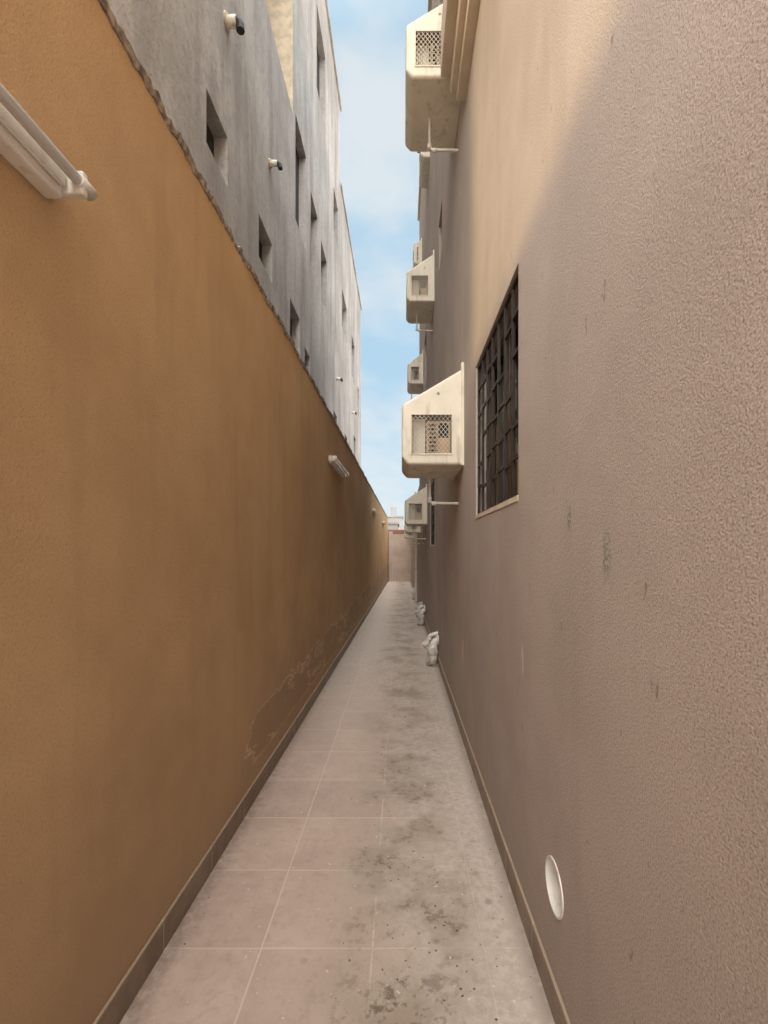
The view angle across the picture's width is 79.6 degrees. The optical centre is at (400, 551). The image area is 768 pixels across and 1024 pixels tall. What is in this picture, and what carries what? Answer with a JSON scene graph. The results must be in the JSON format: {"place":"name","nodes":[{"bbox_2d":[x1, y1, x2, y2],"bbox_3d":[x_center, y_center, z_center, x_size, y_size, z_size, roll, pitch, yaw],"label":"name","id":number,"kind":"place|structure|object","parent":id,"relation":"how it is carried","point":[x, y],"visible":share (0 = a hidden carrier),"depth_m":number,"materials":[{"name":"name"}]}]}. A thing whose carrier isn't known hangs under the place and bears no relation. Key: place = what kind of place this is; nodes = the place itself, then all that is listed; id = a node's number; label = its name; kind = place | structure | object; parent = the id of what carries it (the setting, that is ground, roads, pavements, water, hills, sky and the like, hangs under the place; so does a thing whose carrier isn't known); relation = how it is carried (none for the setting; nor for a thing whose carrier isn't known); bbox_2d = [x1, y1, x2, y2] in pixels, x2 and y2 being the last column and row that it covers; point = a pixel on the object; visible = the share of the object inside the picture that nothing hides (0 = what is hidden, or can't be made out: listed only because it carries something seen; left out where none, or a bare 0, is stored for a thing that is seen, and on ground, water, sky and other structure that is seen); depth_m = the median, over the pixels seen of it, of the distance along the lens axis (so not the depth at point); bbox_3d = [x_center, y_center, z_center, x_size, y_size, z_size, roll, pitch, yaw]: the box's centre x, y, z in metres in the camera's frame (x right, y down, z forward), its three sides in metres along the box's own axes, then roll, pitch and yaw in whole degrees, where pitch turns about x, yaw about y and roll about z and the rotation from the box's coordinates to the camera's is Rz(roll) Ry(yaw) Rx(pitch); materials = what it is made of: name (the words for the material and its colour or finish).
{"place":"outdoors","nodes":[
{"label":"outdoors","id":0,"kind":"place"},
{"bbox_2d":[119,581,554,1023],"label":"paved passage","id":1,"kind":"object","parent":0,"point":[292,904],"visible":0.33,"depth_m":2.05,"materials":[{"name":"tile"}]},
{"bbox_2d":[0,0,387,1023],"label":"boundary wall","id":2,"kind":"structure","parent":1,"relation":"on","point":[192,554],"depth_m":1.53,"materials":[{"name":"paint"}]},
{"bbox_2d":[0,82,96,200],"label":"fluorescent wall lamp","id":3,"kind":"object","parent":2,"relation":"attached to","point":[33,156],"visible":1,"depth_m":1.08,"materials":[{"name":"white plastic"}]},
{"bbox_2d":[92,580,387,1023],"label":"skirting","id":4,"kind":"object","parent":2,"relation":"attached to","point":[120,999],"visible":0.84,"depth_m":1.97,"materials":[{"name":"tile"}]},
{"bbox_2d":[98,0,387,517],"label":"mortar coping","id":5,"kind":"object","parent":2,"relation":"on","point":[129,50],"visible":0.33,"depth_m":1.97,"materials":[{"name":"grey concrete"}]},
{"bbox_2d":[329,456,348,476],"bbox_3d":[-0.808,-1.127,6.036,0.116,0.133,1.194,0,0,1],"label":"fluorescent wall lamp","id":6,"kind":"object","parent":2,"relation":"attached to","point":[337,465],"visible":1,"depth_m":5.88,"materials":[{"name":"white plastic"}]},
{"bbox_2d":[181,607,531,1020],"bbox_3d":[-0.188,1.496,7.449,1.322,0.006,13.090,0,0,0],"label":"floor debris","id":7,"kind":"object","parent":1,"relation":"on","point":[496,1019],"visible":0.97,"depth_m":1.82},
{"bbox_2d":[389,532,392,581],"bbox_3d":[-0.520,0.270,23.130,0.200,2.540,0.140,0,0,0],"label":"gate post","id":8,"kind":"object","parent":1,"relation":"on","point":[390,556],"visible":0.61,"depth_m":23.06,"materials":[{"name":"beige paint"}]},
{"bbox_2d":[410,587,414,598],"bbox_3d":[0.417,1.308,14.534,0.257,0.384,0.248,0,0,0],"label":"pvc drain pipe","id":9,"kind":"object","parent":1,"relation":"on","point":[412,591],"visible":0.63,"depth_m":14.46,"materials":[{"name":"grey plastic"}]},
{"bbox_2d":[414,602,422,616],"bbox_3d":[0.423,1.329,10.630,0.237,0.342,0.221,0,0,0],"label":"pvc drain pipe","id":10,"kind":"object","parent":1,"relation":"on","point":[418,605],"visible":0.48,"depth_m":10.59,"materials":[{"name":"grey plastic"}]},
{"bbox_2d":[414,605,424,625],"bbox_3d":[0.408,1.297,9.436,0.275,0.406,0.262,0,0,0],"label":"pvc drain pipe","id":11,"kind":"object","parent":1,"relation":"on","point":[419,612],"visible":0.85,"depth_m":9.36,"materials":[{"name":"grey plastic"}]},
{"bbox_2d":[422,631,438,666],"bbox_3d":[0.412,1.287,6.138,0.278,0.427,0.276,0,0,0],"label":"pvc drain pipe","id":12,"kind":"object","parent":1,"relation":"on","point":[429,644],"visible":0.91,"depth_m":6.06,"materials":[{"name":"white plastic"}]},
{"bbox_2d":[419,0,767,1023],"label":"facade","id":13,"kind":"structure","parent":1,"relation":"on","point":[595,600],"depth_m":1.05,"materials":[{"name":"paint"}]},
{"bbox_2d":[405,525,420,543],"bbox_3d":[0.315,-0.721,12.050,0.430,1.058,0.724,0,0,0],"label":"air conditioner housing","id":14,"kind":"object","parent":13,"relation":"attached to","point":[409,529],"visible":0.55,"depth_m":11.70,"materials":[{"name":"concrete"}]},
{"bbox_2d":[407,350,422,398],"bbox_3d":[0.340,-3.986,10.650,0.380,1.048,0.724,0,0,0],"label":"air conditioner housing","id":15,"kind":"object","parent":13,"relation":"attached to","point":[415,376],"visible":0.82,"depth_m":10.30,"materials":[{"name":"metal"}]},
{"bbox_2d":[405,484,426,539],"bbox_3d":[0.302,-0.761,9.150,0.455,1.058,0.724,0,0,0],"label":"air conditioner housing","id":16,"kind":"object","parent":13,"relation":"attached to","point":[416,509],"visible":0.91,"depth_m":8.80,"materials":[{"name":"concrete"}]},
{"bbox_2d":[413,238,421,267],"bbox_3d":[0.407,-7.107,11.250,0.245,0.625,0.724,0,0,0],"label":"air conditioner housing","id":17,"kind":"object","parent":13,"relation":"attached to","point":[417,253],"visible":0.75,"depth_m":10.90,"materials":[{"name":"metal"}]},
{"bbox_2d":[406,250,433,331],"bbox_3d":[0.307,-3.986,7.250,0.445,1.048,0.724,0,0,0],"label":"air conditioner housing","id":18,"kind":"object","parent":13,"relation":"attached to","point":[419,292],"visible":0.98,"depth_m":6.92,"materials":[{"name":"concrete"}]},
{"bbox_2d":[417,152,429,188],"bbox_3d":[0.421,-7.157,8.350,0.273,0.625,0.724,0,0,0],"label":"air conditioner housing","id":19,"kind":"object","parent":13,"relation":"attached to","point":[424,158],"visible":0.46,"depth_m":8.29,"materials":[{"name":"metal"}]},
{"bbox_2d":[417,0,431,220],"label":"parapet coping","id":20,"kind":"object","parent":13,"relation":"on","point":[429,10],"visible":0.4,"depth_m":11.65,"materials":[{"name":"beige concrete"}]},
{"bbox_2d":[431,481,433,544],"bbox_3d":[0.519,-0.610,7.350,0.014,1.014,0.892,0,0,0],"label":"grille","id":21,"kind":"object","parent":13,"relation":"attached to","point":[432,516],"visible":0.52,"depth_m":7.53,"materials":[{"name":"metal"}]},
{"bbox_2d":[405,4,460,154],"bbox_3d":[0.285,-3.996,4.010,0.490,1.028,0.724,0,0,0],"label":"air conditioner housing","id":22,"kind":"object","parent":13,"relation":"attached to","point":[432,106],"visible":0.58,"depth_m":3.81,"materials":[{"name":"concrete"}]},
{"bbox_2d":[402,362,463,504],"bbox_3d":[0.269,-0.951,4.010,0.522,1.098,0.724,0,0,0],"label":"air conditioner housing","id":23,"kind":"object","parent":13,"relation":"attached to","point":[433,432],"visible":0.99,"depth_m":3.66,"materials":[{"name":"concrete"}]},
{"bbox_2d":[441,0,479,100],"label":"moulded band","id":24,"kind":"object","parent":13,"relation":"attached to","point":[459,23],"visible":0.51,"depth_m":3.26,"materials":[{"name":"beige paint"}]},
{"bbox_2d":[411,581,570,1023],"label":"skirting","id":25,"kind":"object","parent":13,"relation":"attached to","point":[554,999],"visible":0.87,"depth_m":1.93,"materials":[{"name":"tile"}]},
{"bbox_2d":[475,495,517,518],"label":"sill","id":26,"kind":"structure","parent":13,"relation":"attached to","point":[502,504],"depth_m":2.33,"materials":[{"name":"beige stone"}]},
{"bbox_2d":[478,273,517,513],"bbox_3d":[0.519,-0.733,2.520,0.014,0.989,1.112,0,0,0],"label":"grille","id":27,"kind":"object","parent":13,"relation":"attached to","point":[512,427],"visible":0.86,"depth_m":2.43,"materials":[{"name":"metal"}]},
{"bbox_2d":[489,315,517,507],"bbox_3d":[0.605,-0.733,2.520,0.040,0.995,1.120,0,0,0],"label":"frame","id":28,"kind":"object","parent":13,"relation":"on","point":[508,405],"visible":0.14,"depth_m":2.54,"materials":[{"name":"brown metal"}]},
{"bbox_2d":[545,855,563,919],"bbox_3d":[0.523,1.090,1.500,0.054,0.170,0.170,0,0,0],"label":"pipe sleeve","id":29,"kind":"object","parent":13,"relation":"attached to","point":[554,887],"visible":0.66,"depth_m":1.55,"materials":[{"name":"white plastic"}]},
{"bbox_2d":[544,833,566,948],"bbox_3d":[0.500,1.090,1.500,0.001,0.220,0.220,0,0,0],"label":"sleeve surround","id":30,"kind":"object","parent":13,"relation":"attached to","point":[561,924],"visible":1,"depth_m":1.44,"materials":[{"name":"paint"}]},
{"bbox_2d":[340,186,360,466],"bbox_3d":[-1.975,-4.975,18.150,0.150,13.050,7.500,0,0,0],"label":"building","id":31,"kind":"structure","parent":0,"point":[350,359],"depth_m":17.03,"materials":[{"name":"white paint"}]},
{"bbox_2d":[327,0,427,529],"label":"sky","id":32,"kind":"structure","parent":0,"point":[379,175],"materials":[{"name":"blue"}]},
{"label":"ground","id":33,"kind":"structure","parent":0,"visible":0},
{"bbox_2d":[107,0,339,428],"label":"facade","id":34,"kind":"structure","parent":33,"relation":"on","point":[237,122],"depth_m":6.61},
{"bbox_2d":[223,10,230,32],"bbox_3d":[-1.888,-5.750,5.000,0.030,0.160,0.160,0,0,0],"label":"pipe collar","id":35,"kind":"object","parent":34,"relation":"attached to","point":[225,12],"visible":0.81,"depth_m":4.95,"materials":[{"name":"beige plastic"}]},
{"bbox_2d":[226,14,235,28],"bbox_3d":[-1.850,-5.750,5.000,0.140,0.110,0.110,0,0,0],"label":"waste pipe stub","id":36,"kind":"object","parent":34,"relation":"attached to","point":[231,21],"visible":0.59,"depth_m":4.96,"materials":[{"name":"white plastic"}]},
{"bbox_2d":[235,16,244,34],"bbox_3d":[-1.748,-5.720,5.000,0.105,0.150,0.090,0,0,0],"label":"pipe elbow","id":37,"kind":"object","parent":36,"relation":"attached to","point":[240,29],"visible":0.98,"depth_m":4.97,"materials":[{"name":"grey plastic"}]},
{"bbox_2d":[270,160,277,166],"bbox_3d":[-1.850,-5.600,6.650,0.140,0.083,0.083,0,0,0],"label":"waste pipe stub","id":38,"kind":"object","parent":34,"relation":"attached to","point":[273,163],"visible":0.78,"depth_m":6.62,"materials":[{"name":"white plastic"}]},
{"bbox_2d":[277,161,282,170],"bbox_3d":[-1.753,-5.577,6.650,0.094,0.113,0.068,0,0,0],"label":"pipe elbow","id":39,"kind":"object","parent":38,"relation":"attached to","point":[279,165],"visible":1,"depth_m":6.63,"materials":[{"name":"grey plastic"}]},
{"bbox_2d":[265,0,292,111],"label":"loggia recess","id":40,"kind":"object","parent":34,"relation":"attached to","point":[280,13],"visible":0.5,"depth_m":8.10,"materials":[{"name":"beige paint"}]},
{"bbox_2d":[388,522,398,529],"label":"volume","id":41,"kind":"structure","parent":33,"relation":"on","point":[393,525],"depth_m":62.00,"materials":[{"name":"white paint"}]},
{"bbox_2d":[387,507,403,529],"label":"volume","id":42,"kind":"structure","parent":33,"relation":"on","point":[393,517],"depth_m":95.00,"materials":[{"name":"white paint"}]},
{"bbox_2d":[388,533,410,580],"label":"end wall","id":43,"kind":"structure","parent":33,"relation":"on","point":[401,560],"depth_m":23.20,"materials":[{"name":"beige paint"}]},
{"bbox_2d":[388,530,403,532],"bbox_3d":[-0.350,-1.010,23.300,2.500,0.180,0.260,0,0,0],"label":"red coping","id":44,"kind":"object","parent":43,"relation":"on","point":[397,531],"visible":0.11,"depth_m":23.17,"materials":[{"name":"paint"}]},
{"bbox_2d":[411,488,418,599],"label":"annex wall","id":45,"kind":"structure","parent":33,"relation":"on","point":[413,563],"depth_m":16.94,"materials":[{"name":"paint"}]},
{"bbox_2d":[404,525,414,545],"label":"air conditioner housing","id":46,"kind":"object","parent":45,"relation":"attached to","point":[407,536],"visible":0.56,"depth_m":16.51,"materials":[{"name":"concrete"}]},
{"bbox_2d":[414,492,417,603],"bbox_3d":[0.440,-0.100,13.200,0.120,3.200,0.100,0,0,0],"label":"rain downpipe","id":47,"kind":"object","parent":45,"relation":"attached to","point":[415,568],"visible":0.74,"depth_m":13.16,"materials":[{"name":"white plastic"}]},
{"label":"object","id":48,"kind":"object","parent":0,"visible":0},
{"bbox_2d":[325,0,361,309],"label":"parapet coping","id":49,"kind":"object","parent":48,"relation":"on","point":[330,32],"visible":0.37,"depth_m":13.88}
]}

